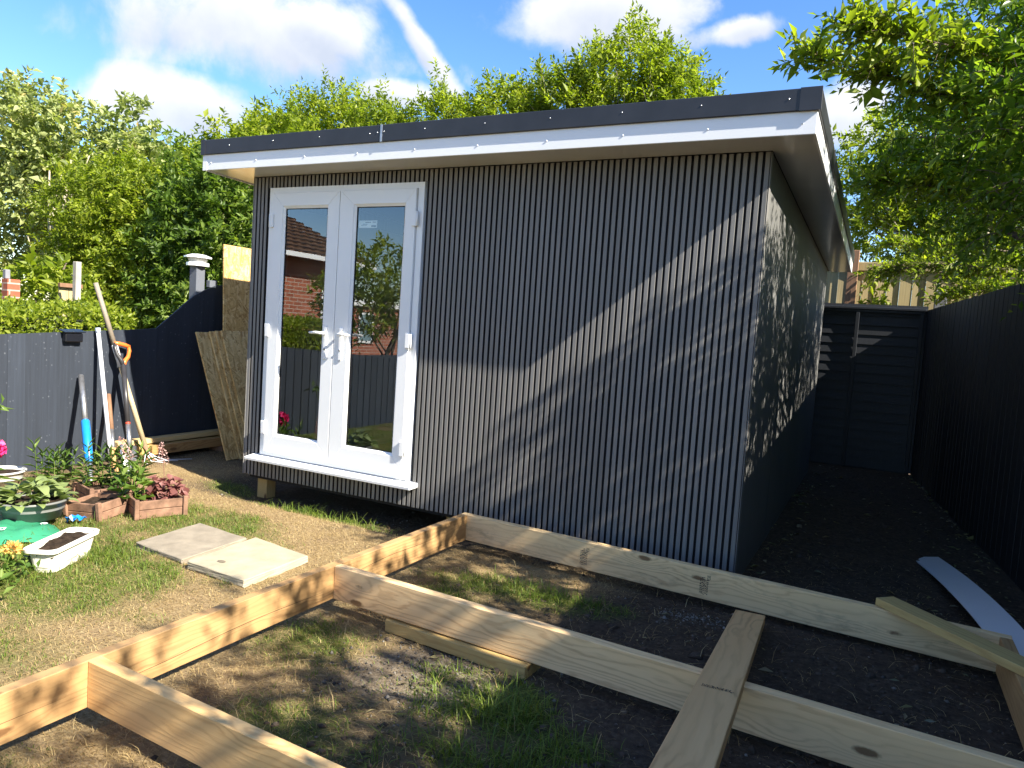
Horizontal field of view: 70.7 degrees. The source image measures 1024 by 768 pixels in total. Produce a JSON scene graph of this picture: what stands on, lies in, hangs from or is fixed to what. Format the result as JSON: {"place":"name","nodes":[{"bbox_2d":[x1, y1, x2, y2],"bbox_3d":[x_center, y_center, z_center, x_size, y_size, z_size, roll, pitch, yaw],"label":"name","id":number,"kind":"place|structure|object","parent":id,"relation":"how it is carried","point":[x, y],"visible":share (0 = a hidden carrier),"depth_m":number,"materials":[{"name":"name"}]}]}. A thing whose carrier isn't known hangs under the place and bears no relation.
{"place":"outdoors","nodes":[
{"label":"outdoors","id":0,"kind":"place"},
{"bbox_2d":[0,0,1014,304],"label":"sky","id":1,"kind":"structure","parent":0,"point":[189,58],"materials":[{"name":"blue"}]},
{"bbox_2d":[0,321,1023,767],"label":"ground","id":2,"kind":"structure","parent":0,"point":[874,547],"depth_m":3.26,"materials":[{"name":"brown soil"}]},
{"bbox_2d":[0,440,8,477],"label":"peony","id":3,"kind":"object","parent":2,"relation":"on","point":[3,448],"visible":1,"depth_m":4.99,"materials":[{"name":"pink plant"}]},
{"bbox_2d":[0,394,12,412],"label":"leafy twig","id":4,"kind":"object","parent":2,"relation":"on","point":[2,407],"visible":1,"depth_m":4.70,"materials":[{"name":"green plant"}]},
{"bbox_2d":[1,269,19,315],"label":"brick pier","id":5,"kind":"structure","parent":2,"relation":"on","point":[9,286],"depth_m":7.81,"materials":[{"name":"red brick"}]},
{"bbox_2d":[0,465,26,486],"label":"pale bowl","id":6,"kind":"object","parent":2,"relation":"on","point":[15,472],"visible":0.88,"depth_m":5.25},
{"bbox_2d":[0,537,47,593],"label":"marigold","id":7,"kind":"object","parent":2,"relation":"on","point":[6,571],"visible":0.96,"depth_m":3.55,"materials":[{"name":"yellow plant"}]},
{"bbox_2d":[0,513,59,544],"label":"compost bag","id":8,"kind":"object","parent":2,"relation":"on","point":[12,530],"visible":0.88,"depth_m":4.19,"materials":[{"name":"green plastic"}]},
{"bbox_2d":[0,491,69,522],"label":"plant tub","id":9,"kind":"object","parent":8,"relation":"on","point":[33,511],"visible":0.59,"depth_m":4.36,"materials":[{"name":"green plastic"}]},
{"bbox_2d":[0,475,78,512],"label":"leafy plant","id":10,"kind":"object","parent":9,"relation":"in","point":[39,485],"visible":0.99,"depth_m":4.38,"materials":[{"name":"green plant"}]},
{"bbox_2d":[21,435,88,485],"bbox_3d":[-3.369,0.569,5.335,0.382,0.405,0.417,6,5,27],"label":"lily plant","id":11,"kind":"object","parent":2,"relation":"on","point":[63,463],"visible":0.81,"depth_m":5.32,"materials":[{"name":"green plant"}]},
{"bbox_2d":[0,243,119,319],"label":"leafy bush","id":12,"kind":"object","parent":2,"relation":"on","point":[35,278],"visible":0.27,"depth_m":9.10,"materials":[{"name":"green plant"}]},
{"bbox_2d":[23,527,98,572],"bbox_3d":[-2.405,0.889,3.869,0.180,0.132,0.428,4,4,0],"label":"planter trough","id":13,"kind":"object","parent":2,"relation":"on","point":[55,551],"visible":0.98,"depth_m":3.81,"materials":[{"name":"white plastic"}]},
{"bbox_2d":[0,293,139,333],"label":"clipped hedge","id":14,"kind":"object","parent":2,"relation":"on","point":[29,316],"visible":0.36,"depth_m":7.03,"materials":[{"name":"green plant"}]},
{"bbox_2d":[58,283,82,318],"bbox_3d":[-5.478,-0.440,8.924,0.070,1.590,0.280,6,5,27],"label":"close board screen","id":15,"kind":"object","parent":2,"relation":"on","point":[64,291],"visible":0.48,"depth_m":8.83,"materials":[{"name":"beige wood"}]},
{"bbox_2d":[65,515,86,522],"bbox_3d":[-2.744,0.849,4.545,0.101,0.058,0.077,6,5,27],"label":"plastic scrap","id":16,"kind":"object","parent":2,"relation":"on","point":[74,517],"visible":1,"depth_m":4.54,"materials":[{"name":"blue plastic"}]},
{"bbox_2d":[72,261,81,300],"bbox_3d":[-5.146,-0.514,8.518,0.070,1.840,0.065,6,5,27],"label":"gate post","id":17,"kind":"object","parent":2,"relation":"on","point":[76,288],"visible":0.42,"depth_m":8.44,"materials":[{"name":"white wood"}]},
{"bbox_2d":[78,374,93,480],"bbox_3d":[-3.424,0.358,5.805,0.065,0.824,0.663,0,5,-39],"label":"digging bar","id":18,"kind":"object","parent":2,"relation":"on","point":[86,431],"visible":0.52,"depth_m":5.80,"materials":[{"name":"metal"}]},
{"bbox_2d":[0,65,182,298],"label":"silver tree","id":19,"kind":"object","parent":2,"relation":"on","point":[33,132],"visible":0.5,"depth_m":14.54,"materials":[{"name":"green plant"}]},
{"bbox_2d":[63,489,132,521],"bbox_3d":[-2.736,0.805,4.782,0.288,0.127,0.288,2,7,15],"label":"square planter","id":20,"kind":"object","parent":2,"relation":"on","point":[100,504],"visible":0.88,"depth_m":4.71,"materials":[{"name":"wood"}]},
{"bbox_2d":[95,328,110,469],"bbox_3d":[-3.424,0.133,6.070,0.347,1.200,0.041,7,5,36],"label":"white pole","id":21,"kind":"object","parent":2,"relation":"on","point":[103,383],"visible":0.83,"depth_m":6.07,"materials":[{"name":"white plastic"}]},
{"bbox_2d":[18,139,190,328],"bbox_3d":[-6.750,-1.993,12.357,3.919,4.322,2.588,6,5,27],"label":"bright shrub tree","id":22,"kind":"object","parent":2,"relation":"on","point":[91,246],"visible":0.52,"depth_m":11.86,"materials":[{"name":"green plant"}]},
{"bbox_2d":[73,479,139,497],"bbox_3d":[-2.916,0.763,5.191,0.348,0.122,0.328,7,6,42],"label":"square planter","id":23,"kind":"object","parent":2,"relation":"on","point":[81,489],"visible":0.27,"depth_m":5.16,"materials":[{"name":"wood"}]},
{"bbox_2d":[66,437,125,487],"bbox_3d":[-2.962,0.560,5.174,0.337,0.386,0.364,5,4,15],"label":"lily plant","id":24,"kind":"object","parent":23,"relation":"on","point":[86,468],"visible":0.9,"depth_m":5.16,"materials":[{"name":"green plant"}]},
{"bbox_2d":[89,438,157,488],"bbox_3d":[-2.777,0.559,5.221,0.412,0.404,0.367,5,4,10],"label":"lily plant","id":25,"kind":"object","parent":23,"relation":"on","point":[140,458],"visible":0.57,"depth_m":5.21,"materials":[{"name":"green plant"}]},
{"bbox_2d":[0,285,222,470],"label":"fence","id":26,"kind":"object","parent":2,"relation":"on","point":[41,372],"visible":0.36,"depth_m":6.24,"materials":[{"name":"grey wood"}]},
{"bbox_2d":[58,329,85,341],"bbox_3d":[-3.616,-0.400,5.939,0.090,0.106,0.175,6,5,27],"label":"fence light","id":27,"kind":"object","parent":26,"relation":"attached to","point":[72,335],"visible":1,"depth_m":5.92,"materials":[{"name":"black plastic"}]},
{"bbox_2d":[107,394,118,470],"bbox_3d":[-3.378,0.423,6.098,0.061,0.646,0.463,1,5,-38],"label":"short handled tool","id":28,"kind":"object","parent":2,"relation":"on","point":[109,403],"visible":0.56,"depth_m":6.11,"materials":[{"name":"wood"}]},
{"bbox_2d":[113,341,136,470],"bbox_3d":[-3.280,0.211,6.132,0.153,1.123,0.590,1,5,-38],"label":"garden spade","id":29,"kind":"object","parent":2,"relation":"on","point":[123,362],"visible":0.69,"depth_m":6.16,"materials":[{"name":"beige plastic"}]},
{"bbox_2d":[93,282,184,462],"bbox_3d":[-3.204,-0.081,6.286,0.818,1.540,0.227,2,5,-24],"label":"garden rake","id":30,"kind":"object","parent":2,"relation":"on","point":[112,340],"visible":0.71,"depth_m":6.29,"materials":[{"name":"brown wood"}]},
{"bbox_2d":[80,118,199,322],"bbox_3d":[-8.328,-3.127,16.553,6.922,5.762,3.266,6,5,27],"label":"green tree","id":31,"kind":"object","parent":2,"relation":"on","point":[177,143],"visible":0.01,"depth_m":15.60,"materials":[{"name":"green plant"}]},
{"bbox_2d":[137,455,154,461],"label":"bearer block","id":32,"kind":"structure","parent":2,"relation":"on","point":[147,458],"depth_m":6.44,"materials":[{"name":"beige wood"}]},
{"bbox_2d":[125,489,187,520],"bbox_3d":[-2.427,0.806,4.910,0.328,0.132,0.328,0,5,-41],"label":"square planter","id":33,"kind":"object","parent":2,"relation":"on","point":[177,503],"visible":0.7,"depth_m":4.81,"materials":[{"name":"wood"}]},
{"bbox_2d":[106,459,154,500],"bbox_3d":[-2.547,0.651,4.882,0.289,0.290,0.287,3,4,-14],"label":"hydrangea","id":34,"kind":"object","parent":33,"relation":"in","point":[134,475],"visible":0.9,"depth_m":4.86,"materials":[{"name":"green plant"}]},
{"bbox_2d":[118,436,189,509],"bbox_3d":[-2.458,0.644,5.003,0.432,0.562,0.306,5,4,16],"label":"red leaved plant","id":35,"kind":"object","parent":33,"relation":"in","point":[160,484],"visible":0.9,"depth_m":4.95,"materials":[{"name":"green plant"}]},
{"bbox_2d":[118,435,219,455],"bbox_3d":[-3.124,0.570,6.975,0.095,0.080,1.380,6,5,27],"label":"stacked timber","id":36,"kind":"object","parent":2,"relation":"on","point":[143,452],"visible":0.14,"depth_m":6.79,"materials":[{"name":"brown wood"}]},
{"bbox_2d":[115,429,219,447],"bbox_3d":[-3.142,0.497,6.925,0.095,0.046,1.420,6,5,27],"label":"stacked timber","id":37,"kind":"object","parent":36,"relation":"on","point":[177,436],"visible":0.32,"depth_m":6.79,"materials":[{"name":"brown wood"}]},
{"bbox_2d":[108,133,253,328],"bbox_3d":[-4.240,-1.709,11.157,4.638,4.345,2.711,6,5,27],"label":"laurel","id":38,"kind":"object","parent":2,"relation":"on","point":[218,212],"visible":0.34,"depth_m":10.79,"materials":[{"name":"green plant"}]},
{"bbox_2d":[149,437,221,454],"bbox_3d":[-2.983,0.576,7.033,0.045,0.085,1.190,6,5,27],"label":"stacked timber","id":39,"kind":"object","parent":2,"relation":"on","point":[190,445],"visible":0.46,"depth_m":6.82,"materials":[{"name":"brown wood"}]},
{"bbox_2d":[136,523,246,563],"bbox_3d":[-1.911,0.950,4.311,0.494,0.049,0.530,6,5,27],"label":"paving slab","id":40,"kind":"object","parent":2,"relation":"on","point":[187,543],"depth_m":4.25,"materials":[{"name":"beige concrete"}]},
{"bbox_2d":[184,254,216,298],"bbox_3d":[-3.136,-0.274,7.177,0.273,2.020,0.240,4,4,4],"label":"flue pipe","id":41,"kind":"object","parent":2,"relation":"on","point":[197,263],"visible":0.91,"depth_m":7.08,"materials":[{"name":"white plastic"}]},
{"bbox_2d":[209,446,223,450],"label":"bearer block","id":42,"kind":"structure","parent":2,"relation":"on","point":[219,448],"depth_m":7.17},
{"bbox_2d":[195,332,239,460],"bbox_3d":[-2.653,0.096,7.206,0.020,1.270,0.850,-19,-7,26],"label":"strand board sheet","id":43,"kind":"object","parent":2,"relation":"on","point":[217,397],"visible":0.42,"depth_m":6.88,"materials":[{"name":"brown wood"}]},
{"bbox_2d":[209,331,242,458],"bbox_3d":[-2.582,0.090,7.300,0.018,1.285,0.800,-19,-7,26],"label":"strand board sheet","id":44,"kind":"object","parent":2,"relation":"on","point":[226,393],"visible":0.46,"depth_m":6.96,"materials":[{"name":"brown wood"}]},
{"bbox_2d":[214,331,243,446],"bbox_3d":[-2.540,0.086,7.329,0.018,1.290,0.800,-19,-7,26],"label":"strand board sheet","id":45,"kind":"object","parent":2,"relation":"on","point":[230,385],"visible":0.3,"depth_m":7.00,"materials":[{"name":"brown wood"}]},
{"bbox_2d":[220,330,247,424],"bbox_3d":[-2.494,0.082,7.368,0.018,1.295,0.800,-19,-7,26],"label":"strand board sheet","id":46,"kind":"object","parent":2,"relation":"on","point":[235,343],"visible":0.24,"depth_m":7.12,"materials":[{"name":"brown wood"}]},
{"bbox_2d":[223,244,250,330],"bbox_3d":[-2.583,-0.375,7.688,0.018,2.040,1.215,3,3,27],"label":"strand board sheet","id":47,"kind":"object","parent":2,"relation":"on","point":[236,274],"visible":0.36,"depth_m":7.25,"materials":[{"name":"beige wood"}]},
{"bbox_2d":[154,94,320,246],"bbox_3d":[-5.162,-2.517,13.490,4.406,5.412,2.124,6,5,27],"label":"hazel","id":48,"kind":"object","parent":2,"relation":"on","point":[279,119],"visible":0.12,"depth_m":12.72,"materials":[{"name":"green plant"}]},
{"bbox_2d":[187,537,307,587],"bbox_3d":[-1.465,0.987,4.043,0.527,0.052,0.578,6,4,27],"label":"paving slab","id":49,"kind":"object","parent":2,"relation":"on","point":[249,562],"depth_m":3.95,"materials":[{"name":"beige concrete"}]},
{"bbox_2d":[0,477,641,767],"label":"lawn grass","id":50,"kind":"structure","parent":2,"relation":"on","point":[495,706],"depth_m":2.91,"materials":[{"name":"green plant"}]},
{"bbox_2d":[223,63,427,136],"bbox_3d":[-4.088,-3.290,15.776,5.638,6.753,2.752,6,5,27],"label":"privet tree","id":51,"kind":"object","parent":2,"relation":"on","point":[352,113],"visible":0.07,"depth_m":14.82,"materials":[{"name":"green plant"}]},
{"bbox_2d":[385,617,540,679],"bbox_3d":[-0.228,1.121,3.126,0.743,0.055,0.130,6,5,32],"label":"timber offcut","id":52,"kind":"object","parent":2,"relation":"on","point":[485,657],"visible":0.68,"depth_m":3.04,"materials":[{"name":"brown wood"}]},
{"bbox_2d":[403,57,558,121],"bbox_3d":[-0.756,-2.983,14.140,3.920,6.819,2.455,6,5,27],"label":"privet tree","id":53,"kind":"object","parent":2,"relation":"on","point":[488,100],"visible":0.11,"depth_m":13.51,"materials":[{"name":"green plant"}]},
{"bbox_2d":[0,512,1023,767],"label":"deck frame","id":54,"kind":"object","parent":2,"relation":"on","point":[116,684],"visible":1,"depth_m":2.76,"materials":[{"name":"brown wood"}]},
{"bbox_2d":[649,610,764,767],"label":"loose plank","id":55,"kind":"object","parent":54,"relation":"on","point":[697,736],"visible":1,"depth_m":2.20,"materials":[{"name":"brown wood"}]},
{"bbox_2d":[875,596,1023,676],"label":"timber offcut","id":56,"kind":"object","parent":54,"relation":"on","point":[1010,660],"visible":1,"depth_m":3.00,"materials":[{"name":"brown wood"}]},
{"bbox_2d":[0,449,1023,767],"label":"dry grass","id":57,"kind":"structure","parent":2,"relation":"on","point":[60,661],"depth_m":3.30,"materials":[{"name":"plant"}]},
{"bbox_2d":[201,86,854,574],"bbox_3d":[0.699,-0.335,6.921,4.319,2.800,5.321,6,5,27],"label":"garden room","id":58,"kind":"object","parent":2,"relation":"on","point":[601,324],"visible":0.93,"depth_m":4.59,"materials":[{"name":"grey metal"}]},
{"bbox_2d":[260,191,340,461],"bbox_3d":[-1.594,-0.436,5.411,0.675,1.972,0.135,6,5,27],"label":"door leaf","id":59,"kind":"structure","parent":58,"relation":"in","point":[274,441],"depth_m":5.45,"materials":[{"name":"white plastic"}]},
{"bbox_2d":[328,188,418,474],"bbox_3d":[-0.985,-0.373,5.103,0.686,1.972,0.135,6,5,27],"label":"door leaf","id":60,"kind":"structure","parent":58,"relation":"in","point":[340,452],"depth_m":5.15,"materials":[{"name":"white plastic"}]},
{"bbox_2d":[99,557,1022,767],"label":"dead stalks","id":61,"kind":"object","parent":2,"relation":"on","point":[553,672],"visible":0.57,"depth_m":2.79,"materials":[{"name":"plant"}]},
{"bbox_2d":[150,468,1023,767],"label":"soil clods","id":62,"kind":"object","parent":2,"relation":"on","point":[692,654],"visible":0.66,"depth_m":3.04,"materials":[{"name":"brown soil"}]},
{"bbox_2d":[220,484,1006,767],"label":"grit","id":63,"kind":"object","parent":2,"relation":"on","point":[388,698],"visible":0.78,"depth_m":2.92,"materials":[{"name":"grey gravel"}]},
{"bbox_2d":[503,0,730,113],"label":"bramble tree","id":64,"kind":"object","parent":2,"relation":"on","point":[662,79],"visible":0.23,"depth_m":12.13,"materials":[{"name":"green plant"}]},
{"bbox_2d":[326,464,1023,765],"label":"fallen leaves","id":65,"kind":"object","parent":2,"relation":"on","point":[763,668],"visible":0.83,"depth_m":4.47,"materials":[{"name":"brown plant"}]},
{"bbox_2d":[844,250,859,303],"bbox_3d":[4.563,-0.484,9.892,0.130,2.660,0.130,6,5,27],"label":"fence post","id":66,"kind":"object","parent":2,"relation":"on","point":[850,290],"visible":0.24,"depth_m":9.77,"materials":[{"name":"brown wood"}]},
{"bbox_2d":[856,269,891,304],"bbox_3d":[4.743,-0.727,9.632,0.480,1.607,0.695,0,5,-40],"label":"climbing weed","id":67,"kind":"object","parent":66,"relation":"attached to","point":[883,300],"visible":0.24,"depth_m":9.53,"materials":[{"name":"green plant"}]},
{"bbox_2d":[809,303,928,473],"bbox_3d":[3.741,0.064,8.844,2.174,2.113,0.100,6,5,27],"label":"lap panel","id":68,"kind":"object","parent":2,"relation":"on","point":[868,383],"visible":0.58,"depth_m":8.59,"materials":[{"name":"black wood"}]},
{"bbox_2d":[824,262,1023,309],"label":"pale fence","id":69,"kind":"object","parent":2,"relation":"on","point":[836,287],"visible":0.06,"depth_m":9.71,"materials":[{"name":"beige wood"}]},
{"bbox_2d":[830,99,1022,285],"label":"privet","id":70,"kind":"object","parent":2,"relation":"on","point":[897,216],"visible":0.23,"depth_m":10.63,"materials":[{"name":"green plant"}]},
{"bbox_2d":[851,226,1023,306],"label":"overhanging branch","id":71,"kind":"object","parent":70,"relation":"attached to","point":[968,289],"visible":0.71,"depth_m":8.90,"materials":[{"name":"green plant"}]},
{"bbox_2d":[847,0,1023,320],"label":"privet","id":72,"kind":"object","parent":2,"relation":"on","point":[1009,219],"visible":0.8,"depth_m":4.55,"materials":[{"name":"green plant"}]},
{"bbox_2d":[767,0,1023,163],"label":"overhanging branch","id":73,"kind":"object","parent":72,"relation":"attached to","point":[876,65],"visible":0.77,"depth_m":4.50,"materials":[{"name":"green plant"}]},
{"bbox_2d":[842,137,1023,242],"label":"overhanging branch","id":74,"kind":"object","parent":72,"relation":"attached to","point":[871,178],"visible":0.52,"depth_m":5.56,"materials":[{"name":"green plant"}]},
{"bbox_2d":[933,290,946,308],"bbox_3d":[5.495,-0.138,9.436,0.140,2.160,0.120,6,5,27],"label":"fence post","id":75,"kind":"object","parent":2,"relation":"on","point":[938,305],"visible":0.04,"depth_m":9.32,"materials":[{"name":"grey concrete"}]},
{"bbox_2d":[910,283,1023,592],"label":"tall fence","id":76,"kind":"object","parent":2,"relation":"on","point":[967,469],"visible":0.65,"depth_m":5.70,"materials":[{"name":"black wood"}]},
{"bbox_2d":[916,557,1023,655],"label":"trim strip","id":77,"kind":"object","parent":2,"relation":"on","point":[985,610],"depth_m":3.82,"materials":[{"name":"white plastic"}]}
]}

